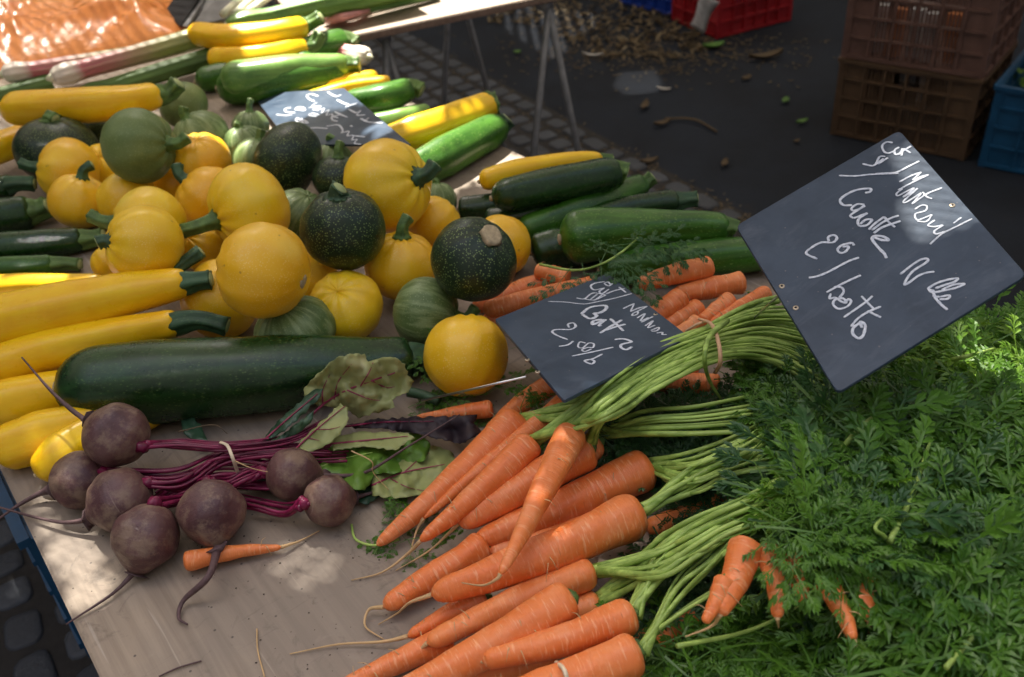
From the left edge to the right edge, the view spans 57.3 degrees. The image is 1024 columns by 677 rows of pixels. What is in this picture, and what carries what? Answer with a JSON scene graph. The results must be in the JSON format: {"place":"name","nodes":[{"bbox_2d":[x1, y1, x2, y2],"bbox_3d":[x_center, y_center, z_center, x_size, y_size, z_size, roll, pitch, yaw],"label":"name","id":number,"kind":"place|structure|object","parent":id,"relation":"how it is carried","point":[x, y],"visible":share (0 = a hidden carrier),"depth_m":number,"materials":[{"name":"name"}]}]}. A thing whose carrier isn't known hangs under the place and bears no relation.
{"place":"outdoors","nodes":[
{"label":"outdoors","id":0,"kind":"place"},
{"bbox_2d":[0,0,957,676],"bbox_3d":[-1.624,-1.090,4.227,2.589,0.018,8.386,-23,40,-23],"label":"cobbles","id":1,"kind":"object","parent":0,"point":[22,630],"visible":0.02,"depth_m":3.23,"materials":[{"name":"stone"}]},
{"bbox_2d":[274,0,581,156],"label":"market table","id":2,"kind":"object","parent":1,"relation":"on","point":[382,26],"visible":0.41,"depth_m":2.37,"materials":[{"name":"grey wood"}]},
{"bbox_2d":[324,0,426,23],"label":"spring onion bunch","id":3,"kind":"object","parent":2,"relation":"on","point":[338,18],"visible":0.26,"depth_m":2.28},
{"bbox_2d":[0,14,907,676],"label":"market table","id":4,"kind":"object","parent":1,"relation":"on","point":[132,628],"visible":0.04,"depth_m":0.91,"materials":[{"name":"brown wood"}]},
{"bbox_2d":[0,125,21,164],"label":"yellow zucchini","id":5,"kind":"object","parent":4,"relation":"on","point":[6,138],"visible":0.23,"depth_m":1.68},
{"bbox_2d":[0,175,36,197],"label":"green zucchini","id":6,"kind":"object","parent":4,"relation":"on","point":[11,186],"visible":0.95,"depth_m":1.54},
{"bbox_2d":[0,196,52,231],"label":"green zucchini","id":7,"kind":"object","parent":4,"relation":"on","point":[20,213],"visible":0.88,"depth_m":1.50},
{"bbox_2d":[0,74,54,100],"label":"zucchini","id":8,"kind":"object","parent":4,"relation":"on","point":[40,82],"visible":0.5,"depth_m":2.01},
{"bbox_2d":[0,370,59,424],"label":"yellow zucchini","id":9,"kind":"object","parent":4,"relation":"on","point":[22,395],"visible":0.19,"depth_m":1.09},
{"bbox_2d":[0,255,82,273],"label":"green zucchini","id":10,"kind":"object","parent":4,"relation":"on","point":[34,264],"visible":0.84,"depth_m":1.38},
{"bbox_2d":[0,406,93,469],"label":"yellow zucchini","id":11,"kind":"object","parent":4,"relation":"on","point":[23,438],"visible":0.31,"depth_m":1.03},
{"bbox_2d":[0,273,100,292],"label":"yellow zucchini","id":12,"kind":"object","parent":4,"relation":"on","point":[12,281],"visible":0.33,"depth_m":1.31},
{"bbox_2d":[0,227,105,256],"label":"green zucchini","id":13,"kind":"object","parent":4,"relation":"on","point":[62,241],"visible":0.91,"depth_m":1.42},
{"bbox_2d":[12,110,98,177],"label":"dark squash","id":14,"kind":"object","parent":4,"relation":"on","point":[32,139],"visible":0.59,"depth_m":1.57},
{"bbox_2d":[0,77,185,125],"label":"yellow zucchini","id":15,"kind":"object","parent":14,"relation":"on","point":[93,104],"visible":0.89,"depth_m":1.62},
{"bbox_2d":[17,137,99,193],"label":"yellow squash","id":16,"kind":"object","parent":4,"relation":"on","point":[59,157],"visible":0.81,"depth_m":1.53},
{"bbox_2d":[0,47,130,82],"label":"celery stalk","id":17,"kind":"object","parent":4,"relation":"on","point":[14,71],"visible":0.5,"depth_m":2.02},
{"bbox_2d":[47,160,100,228],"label":"yellow squash","id":18,"kind":"object","parent":4,"relation":"on","point":[71,200],"visible":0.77,"depth_m":1.46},
{"bbox_2d":[0,0,187,69],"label":"plastic bag","id":19,"kind":"object","parent":4,"relation":"on","point":[33,30],"visible":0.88,"depth_m":2.23,"materials":[{"name":"plastic"}]},
{"bbox_2d":[167,0,199,26],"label":"price board","id":20,"kind":"object","parent":19,"relation":"on","point":[180,11],"visible":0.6,"depth_m":2.33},
{"bbox_2d":[30,415,159,481],"bbox_3d":[-0.464,0.104,1.057,0.054,0.054,0.161,24,45,34],"label":"yellow zucchini","id":21,"kind":"object","parent":4,"relation":"on","point":[52,450],"visible":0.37,"depth_m":1.01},
{"bbox_2d":[90,248,112,274],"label":"yellow squash","id":22,"kind":"object","parent":4,"relation":"on","point":[99,264],"visible":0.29,"depth_m":1.34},
{"bbox_2d":[0,310,230,379],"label":"yellow zucchini","id":23,"kind":"object","parent":4,"relation":"on","point":[52,349],"visible":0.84,"depth_m":1.12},
{"bbox_2d":[96,174,155,214],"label":"yellow squash","id":24,"kind":"object","parent":4,"relation":"on","point":[112,190],"visible":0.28,"depth_m":1.43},
{"bbox_2d":[100,108,191,183],"bbox_3d":[-0.564,-0.296,1.431,0.122,0.112,0.111,-28,42,-28],"label":"green squash","id":25,"kind":"object","parent":24,"relation":"on","point":[140,145],"visible":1,"depth_m":1.39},
{"bbox_2d":[81,48,209,86],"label":"zucchini","id":26,"kind":"object","parent":4,"relation":"on","point":[178,67],"visible":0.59,"depth_m":2.00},
{"bbox_2d":[46,29,204,85],"bbox_3d":[-0.817,-0.600,1.994,0.341,0.050,0.050,-26,41,-25],"label":"celery stalk","id":27,"kind":"object","parent":26,"relation":"on","point":[67,73],"visible":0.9,"depth_m":1.98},
{"bbox_2d":[153,169,179,196],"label":"yellow squash","id":28,"kind":"object","parent":4,"relation":"on","point":[168,182],"visible":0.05,"depth_m":1.49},
{"bbox_2d":[174,132,231,173],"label":"yellow squash","id":29,"kind":"object","parent":28,"relation":"on","point":[202,149],"visible":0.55,"depth_m":1.44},
{"bbox_2d":[159,82,207,126],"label":"green squash","id":30,"kind":"object","parent":4,"relation":"on","point":[192,97],"visible":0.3,"depth_m":1.77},
{"bbox_2d":[171,163,222,221],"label":"yellow squash","id":31,"kind":"object","parent":4,"relation":"on","point":[191,193],"visible":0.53,"depth_m":1.37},
{"bbox_2d":[173,106,228,139],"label":"green squash","id":32,"kind":"object","parent":4,"relation":"on","point":[210,122],"visible":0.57,"depth_m":1.61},
{"bbox_2d":[184,230,223,269],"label":"yellow squash","id":33,"kind":"object","parent":4,"relation":"on","point":[209,243],"visible":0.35,"depth_m":1.34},
{"bbox_2d":[85,186,186,245],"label":"yellow squash","id":34,"kind":"object","parent":33,"relation":"on","point":[169,203],"visible":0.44,"depth_m":1.27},
{"bbox_2d":[191,0,231,23],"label":"carton","id":35,"kind":"object","parent":4,"relation":"on","point":[209,10],"depth_m":2.33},
{"bbox_2d":[174,245,254,336],"bbox_3d":[-0.378,-0.058,1.212,0.103,0.119,0.104,-17,38,-16],"label":"yellow squash","id":36,"kind":"object","parent":4,"relation":"on","point":[212,301],"visible":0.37,"depth_m":1.18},
{"bbox_2d":[0,268,213,342],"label":"yellow zucchini","id":37,"kind":"object","parent":36,"relation":"on","point":[32,309],"visible":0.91,"depth_m":1.14,"materials":[{"name":"food"}]},
{"bbox_2d":[94,205,184,272],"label":"yellow squash","id":38,"kind":"object","parent":36,"relation":"on","point":[141,237],"visible":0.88,"depth_m":1.16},
{"bbox_2d":[52,335,426,423],"bbox_3d":[-0.308,0.039,1.099,0.454,0.101,0.107,-5,36,-5],"label":"green zucchini","id":39,"kind":"object","parent":4,"relation":"on","point":[159,381],"visible":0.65,"depth_m":1.05,"materials":[{"name":"food"}]},
{"bbox_2d":[223,120,256,162],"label":"green squash","id":40,"kind":"object","parent":4,"relation":"on","point":[236,134],"visible":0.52,"depth_m":1.61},
{"bbox_2d":[0,353,480,624],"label":"beet bunch","id":41,"kind":"object","parent":4,"relation":"on","point":[133,515],"visible":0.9,"depth_m":0.98,"materials":[{"name":"plant"}]},
{"bbox_2d":[233,128,265,163],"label":"green squash","id":42,"kind":"object","parent":4,"relation":"on","point":[243,152],"visible":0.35,"depth_m":1.54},
{"bbox_2d":[183,531,318,570],"bbox_3d":[-0.255,0.205,0.919,0.131,0.022,0.022,-12,37,-10],"label":"carrot","id":43,"kind":"object","parent":4,"relation":"on","point":[195,559],"visible":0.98,"depth_m":0.91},
{"bbox_2d":[232,98,269,133],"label":"green squash","id":44,"kind":"object","parent":4,"relation":"on","point":[250,116],"visible":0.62,"depth_m":1.71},
{"bbox_2d":[194,50,310,91],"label":"green zucchini","id":45,"kind":"object","parent":4,"relation":"on","point":[206,77],"visible":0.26,"depth_m":1.95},
{"bbox_2d":[207,29,326,64],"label":"yellow zucchini","id":46,"kind":"object","parent":45,"relation":"on","point":[314,43],"visible":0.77,"depth_m":1.96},
{"bbox_2d":[187,10,324,47],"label":"yellow zucchini","id":47,"kind":"object","parent":46,"relation":"on","point":[206,34],"visible":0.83,"depth_m":1.98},
{"bbox_2d":[215,66,343,104],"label":"green zucchini","id":48,"kind":"object","parent":4,"relation":"on","point":[303,79],"visible":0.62,"depth_m":1.87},
{"bbox_2d":[220,53,360,93],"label":"green zucchini","id":49,"kind":"object","parent":48,"relation":"on","point":[239,76],"visible":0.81,"depth_m":1.85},
{"bbox_2d":[258,88,410,145],"bbox_3d":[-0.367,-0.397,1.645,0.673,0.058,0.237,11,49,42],"label":"price board","id":50,"kind":"object","parent":48,"relation":"on","point":[346,117],"visible":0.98,"depth_m":1.65,"materials":[{"name":"plastic"}]},
{"bbox_2d":[252,121,322,190],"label":"dark squash","id":51,"kind":"object","parent":4,"relation":"on","point":[287,155],"visible":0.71,"depth_m":1.43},
{"bbox_2d":[253,295,335,335],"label":"green squash","id":52,"kind":"object","parent":4,"relation":"on","point":[309,315],"visible":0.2,"depth_m":1.11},
{"bbox_2d":[216,222,310,318],"bbox_3d":[-0.289,-0.079,1.091,0.102,0.113,0.116,16,40,9],"label":"yellow squash","id":53,"kind":"object","parent":52,"relation":"on","point":[263,270],"visible":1,"depth_m":1.05,"materials":[{"name":"food"}]},
{"bbox_2d":[285,188,316,238],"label":"green squash","id":54,"kind":"object","parent":4,"relation":"on","point":[300,200],"visible":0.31,"depth_m":1.37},
{"bbox_2d":[179,162,290,239],"bbox_3d":[-0.387,-0.182,1.316,0.152,0.125,0.120,-2,36,4],"label":"yellow squash","id":55,"kind":"object","parent":54,"relation":"on","point":[239,195],"visible":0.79,"depth_m":1.27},
{"bbox_2d":[154,414,459,526],"bbox_3d":[-0.211,0.149,0.965,0.335,0.058,0.109,-9,36,-5],"label":"beet bunch","id":56,"kind":"object","parent":4,"relation":"on","point":[301,479],"visible":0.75,"depth_m":0.95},
{"bbox_2d":[224,0,405,23],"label":"celery stalk","id":57,"kind":"object","parent":4,"relation":"on","point":[306,8],"visible":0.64,"depth_m":2.21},
{"bbox_2d":[305,252,337,295],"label":"yellow squash","id":58,"kind":"object","parent":4,"relation":"on","point":[319,271],"visible":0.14,"depth_m":1.23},
{"bbox_2d":[312,140,349,193],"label":"dark squash","id":59,"kind":"object","parent":4,"relation":"on","point":[327,171],"visible":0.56,"depth_m":1.41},
{"bbox_2d":[307,29,360,52],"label":"green zucchini","id":60,"kind":"object","parent":4,"relation":"on","point":[335,40],"visible":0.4,"depth_m":2.06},
{"bbox_2d":[308,35,373,65],"bbox_3d":[-0.395,-0.644,2.089,0.230,0.044,0.044,20,43,30],"label":"celery stalk","id":61,"kind":"object","parent":4,"relation":"on","point":[364,54],"visible":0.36,"depth_m":2.04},
{"bbox_2d":[310,270,382,336],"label":"yellow squash","id":62,"kind":"object","parent":4,"relation":"on","point":[352,300],"visible":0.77,"depth_m":1.16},
{"bbox_2d":[299,180,385,269],"bbox_3d":[-0.216,-0.145,1.190,0.109,0.116,0.107,-4,34,-1],"label":"dark squash","id":63,"kind":"object","parent":62,"relation":"on","point":[341,227],"visible":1,"depth_m":1.16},
{"bbox_2d":[312,75,389,90],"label":"yellow zucchini","id":64,"kind":"object","parent":4,"relation":"on","point":[352,83],"visible":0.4,"depth_m":1.88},
{"bbox_2d":[348,78,425,112],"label":"green zucchini","id":65,"kind":"object","parent":4,"relation":"on","point":[388,95],"visible":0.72,"depth_m":1.78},
{"bbox_2d":[364,213,434,299],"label":"yellow squash","id":66,"kind":"object","parent":4,"relation":"on","point":[397,263],"visible":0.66,"depth_m":1.22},
{"bbox_2d":[374,104,429,124],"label":"green zucchini","id":67,"kind":"object","parent":4,"relation":"on","point":[388,117],"visible":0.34,"depth_m":1.73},
{"bbox_2d":[408,196,459,246],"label":"yellow squash","id":68,"kind":"object","parent":4,"relation":"on","point":[435,219],"visible":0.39,"depth_m":1.33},
{"bbox_2d":[343,138,441,232],"bbox_3d":[-0.171,-0.211,1.295,0.124,0.128,0.124,-21,39,-21],"label":"yellow squash","id":69,"kind":"object","parent":68,"relation":"on","point":[392,178],"visible":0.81,"depth_m":1.25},
{"bbox_2d":[393,277,480,343],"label":"green squash","id":70,"kind":"object","parent":4,"relation":"on","point":[421,305],"visible":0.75,"depth_m":1.14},
{"bbox_2d":[430,217,516,301],"bbox_3d":[-0.045,-0.097,1.136,0.105,0.104,0.107,34,41,-4],"label":"dark squash","id":71,"kind":"object","parent":70,"relation":"on","point":[473,259],"visible":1,"depth_m":1.10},
{"bbox_2d":[431,177,456,208],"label":"green squash","id":72,"kind":"object","parent":4,"relation":"on","point":[444,190],"visible":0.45,"depth_m":1.42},
{"bbox_2d":[417,400,493,418],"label":"carrot","id":73,"kind":"object","parent":4,"relation":"on","point":[482,409],"visible":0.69,"depth_m":1.05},
{"bbox_2d":[357,328,554,571],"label":"leaf scraps","id":74,"kind":"object","parent":4,"relation":"on","point":[442,404],"visible":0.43,"depth_m":1.04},
{"bbox_2d":[423,314,507,396],"bbox_3d":[-0.054,0.020,1.086,0.100,0.099,0.094,0,70,7],"label":"yellow squash","id":75,"kind":"object","parent":4,"relation":"on","point":[462,352],"visible":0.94,"depth_m":1.05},
{"bbox_2d":[416,113,514,180],"bbox_3d":[-0.083,-0.329,1.596,0.070,0.067,0.279,23,44,33],"label":"green zucchini","id":76,"kind":"object","parent":4,"relation":"on","point":[454,151],"visible":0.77,"depth_m":1.57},
{"bbox_2d":[388,90,499,149],"bbox_3d":[-0.120,-0.380,1.640,0.265,0.062,0.076,-26,41,-26],"label":"yellow zucchini","id":77,"kind":"object","parent":76,"relation":"on","point":[417,130],"visible":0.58,"depth_m":1.60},
{"bbox_2d":[456,193,494,217],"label":"green zucchini","id":78,"kind":"object","parent":4,"relation":"on","point":[478,205],"visible":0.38,"depth_m":1.42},
{"bbox_2d":[477,151,613,189],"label":"yellow zucchini","id":79,"kind":"object","parent":78,"relation":"on","point":[490,177],"visible":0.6,"depth_m":1.42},
{"bbox_2d":[483,314,503,326],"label":"carrot","id":80,"kind":"object","parent":4,"relation":"on","point":[492,319],"visible":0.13,"depth_m":1.20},
{"bbox_2d":[482,276,593,316],"bbox_3d":[0.038,-0.051,1.201,0.154,0.031,0.036,-12,36,-6],"label":"carrot","id":81,"kind":"object","parent":80,"relation":"on","point":[504,304],"visible":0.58,"depth_m":1.19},
{"bbox_2d":[486,214,530,271],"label":"yellow squash","id":82,"kind":"object","parent":4,"relation":"on","point":[515,230],"visible":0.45,"depth_m":1.26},
{"bbox_2d":[472,266,559,312],"bbox_3d":[0.010,-0.063,1.245,0.135,0.032,0.032,-20,39,-16],"label":"carrot","id":83,"kind":"object","parent":4,"relation":"on","point":[518,285],"visible":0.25,"depth_m":1.24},
{"bbox_2d":[534,264,570,282],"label":"carrot","id":84,"kind":"object","parent":83,"relation":"on","point":[540,272],"visible":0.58,"depth_m":1.23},
{"bbox_2d":[486,377,555,425],"bbox_3d":[0.009,0.076,1.052,0.102,0.026,0.030,-36,45,-19],"label":"carrot","id":85,"kind":"object","parent":4,"relation":"on","point":[540,385],"visible":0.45,"depth_m":1.05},
{"bbox_2d":[530,228,600,266],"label":"green zucchini","id":86,"kind":"object","parent":4,"relation":"on","point":[546,248],"visible":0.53,"depth_m":1.29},
{"bbox_2d":[519,171,657,239],"bbox_3d":[0.123,-0.202,1.411,0.267,0.051,0.058,-24,40,-25],"label":"green zucchini","id":87,"kind":"object","parent":4,"relation":"on","point":[546,218],"visible":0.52,"depth_m":1.38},
{"bbox_2d":[489,157,629,210],"bbox_3d":[0.075,-0.229,1.383,0.224,0.054,0.056,-14,37,-12],"label":"green zucchini","id":88,"kind":"object","parent":87,"relation":"on","point":[545,186],"visible":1,"depth_m":1.36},
{"bbox_2d":[593,190,698,209],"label":"green zucchini","id":89,"kind":"object","parent":4,"relation":"on","point":[671,200],"visible":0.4,"depth_m":1.39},
{"bbox_2d":[557,207,740,263],"bbox_3d":[0.186,-0.146,1.268,0.254,0.073,0.074,-5,36,-7],"label":"green zucchini","id":90,"kind":"object","parent":4,"relation":"on","point":[609,225],"visible":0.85,"depth_m":1.24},
{"bbox_2d":[290,359,1023,676],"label":"carrot bunch","id":91,"kind":"object","parent":4,"relation":"on","point":[539,626],"visible":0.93,"depth_m":0.75,"materials":[{"name":"plant"}]},
{"bbox_2d":[685,535,882,646],"bbox_3d":[0.239,0.194,0.709,0.211,0.046,0.085,2,37,10],"label":"carrot bunch","id":92,"kind":"object","parent":91,"relation":"on","point":[731,583],"visible":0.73,"depth_m":0.71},
{"bbox_2d":[650,289,688,317],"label":"carrot","id":93,"kind":"object","parent":4,"relation":"on","point":[673,302],"visible":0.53,"depth_m":1.15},
{"bbox_2d":[526,223,711,307],"bbox_3d":[0.137,-0.088,1.165,0.242,0.072,0.143,-5,36,0],"label":"leaf sprig","id":94,"kind":"object","parent":93,"relation":"on","point":[655,259],"visible":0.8,"depth_m":1.16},
{"bbox_2d":[597,237,761,285],"bbox_3d":[0.242,-0.105,1.263,0.258,0.052,0.053,-6,36,-1],"label":"green zucchini","id":95,"kind":"object","parent":4,"relation":"on","point":[729,255],"visible":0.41,"depth_m":1.24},
{"bbox_2d":[666,299,704,325],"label":"carrot","id":96,"kind":"object","parent":4,"relation":"on","point":[686,312],"visible":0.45,"depth_m":1.15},
{"bbox_2d":[351,285,1023,586],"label":"carrot bunch","id":97,"kind":"object","parent":4,"relation":"on","point":[498,467],"visible":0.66,"depth_m":0.93,"materials":[{"name":"plant"}]},
{"bbox_2d":[421,274,685,402],"bbox_3d":[0.073,0.020,1.034,0.284,0.077,0.212,-23,32,-38],"label":"price board","id":98,"kind":"object","parent":97,"relation":"on","point":[575,341],"visible":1,"depth_m":1.00,"materials":[{"name":"stone"}]},
{"bbox_2d":[710,286,772,320],"bbox_3d":[0.279,-0.037,1.144,0.097,0.024,0.027,-27,41,-23],"label":"carrot","id":99,"kind":"object","parent":97,"relation":"on","point":[761,292],"visible":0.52,"depth_m":1.15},
{"bbox_2d":[738,132,1023,392],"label":"price board","id":100,"kind":"object","parent":97,"relation":"on","point":[878,256],"visible":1,"depth_m":0.85,"materials":[{"name":"stone"}]},
{"bbox_2d":[647,494,729,535],"bbox_3d":[0.178,0.173,0.918,0.100,0.027,0.038,-15,37,-14],"label":"carrot","id":101,"kind":"object","parent":4,"relation":"on","point":[654,521],"visible":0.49,"depth_m":0.91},
{"bbox_2d":[659,373,720,396],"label":"carrot","id":102,"kind":"object","parent":4,"relation":"on","point":[694,378],"visible":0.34,"depth_m":1.07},
{"bbox_2d":[363,345,1023,676],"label":"carrot bunch","id":103,"kind":"object","parent":4,"relation":"on","point":[602,509],"visible":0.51,"depth_m":0.85,"materials":[{"name":"orange plant"}]},
{"bbox_2d":[674,271,746,300],"bbox_3d":[0.250,-0.063,1.187,0.096,0.032,0.031,-13,37,-10],"label":"carrot","id":104,"kind":"object","parent":4,"relation":"on","point":[717,286],"visible":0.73,"depth_m":1.18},
{"bbox_2d":[638,256,714,290],"bbox_3d":[0.205,-0.080,1.183,0.104,0.030,0.030,-15,37,-13],"label":"carrot","id":105,"kind":"object","parent":104,"relation":"on","point":[698,269],"visible":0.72,"depth_m":1.18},
{"bbox_2d":[698,292,735,324],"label":"carrot","id":106,"kind":"object","parent":4,"relation":"on","point":[723,301],"visible":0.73,"depth_m":1.15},
{"bbox_2d":[595,568,975,676],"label":"carrot greens","id":107,"kind":"object","parent":4,"relation":"on","point":[771,650],"visible":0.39,"depth_m":0.74,"materials":[{"name":"green plant"}]},
{"bbox_3d":[-0.623,0.406,1.782,0.402,0.337,0.582,-27,42,-28],"label":"plastic crate","id":108,"kind":"object","parent":1,"relation":"on","visible":0},
{"bbox_2d":[0,469,89,657],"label":"plastic crate","id":109,"kind":"object","parent":108,"relation":"on","point":[21,532],"visible":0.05,"depth_m":1.29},
{"bbox_2d":[407,0,1023,328],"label":"ground","id":110,"kind":"structure","parent":0,"point":[753,118],"depth_m":3.79,"materials":[{"name":"asphalt"}]},
{"bbox_2d":[407,0,838,222],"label":"leaf litter","id":111,"kind":"object","parent":110,"relation":"on","point":[644,47],"visible":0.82,"depth_m":4.36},
{"bbox_2d":[619,0,671,15],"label":"plastic crate","id":112,"kind":"object","parent":110,"relation":"on","point":[665,6],"visible":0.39,"depth_m":4.70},
{"bbox_2d":[671,0,792,39],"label":"plastic crate","id":113,"kind":"object","parent":110,"relation":"on","point":[729,17],"visible":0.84,"depth_m":4.37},
{"bbox_2d":[690,0,719,34],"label":"paper strip","id":114,"kind":"object","parent":113,"relation":"hanging from","point":[704,10],"visible":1,"depth_m":4.20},
{"bbox_2d":[830,40,1017,160],"bbox_3d":[1.465,-0.895,3.358,0.488,0.287,0.422,21,44,31],"label":"plastic crate","id":115,"kind":"object","parent":110,"relation":"on","point":[953,124],"visible":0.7,"depth_m":3.23,"materials":[{"name":"plastic"}]},
{"bbox_2d":[840,0,1023,79],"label":"plastic crate","id":116,"kind":"object","parent":115,"relation":"on","point":[988,32],"visible":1,"depth_m":3.07,"materials":[{"name":"plastic"}]},
{"bbox_2d":[977,50,1023,173],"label":"plastic crate","id":117,"kind":"object","parent":110,"relation":"on","point":[1003,145],"visible":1,"depth_m":3.06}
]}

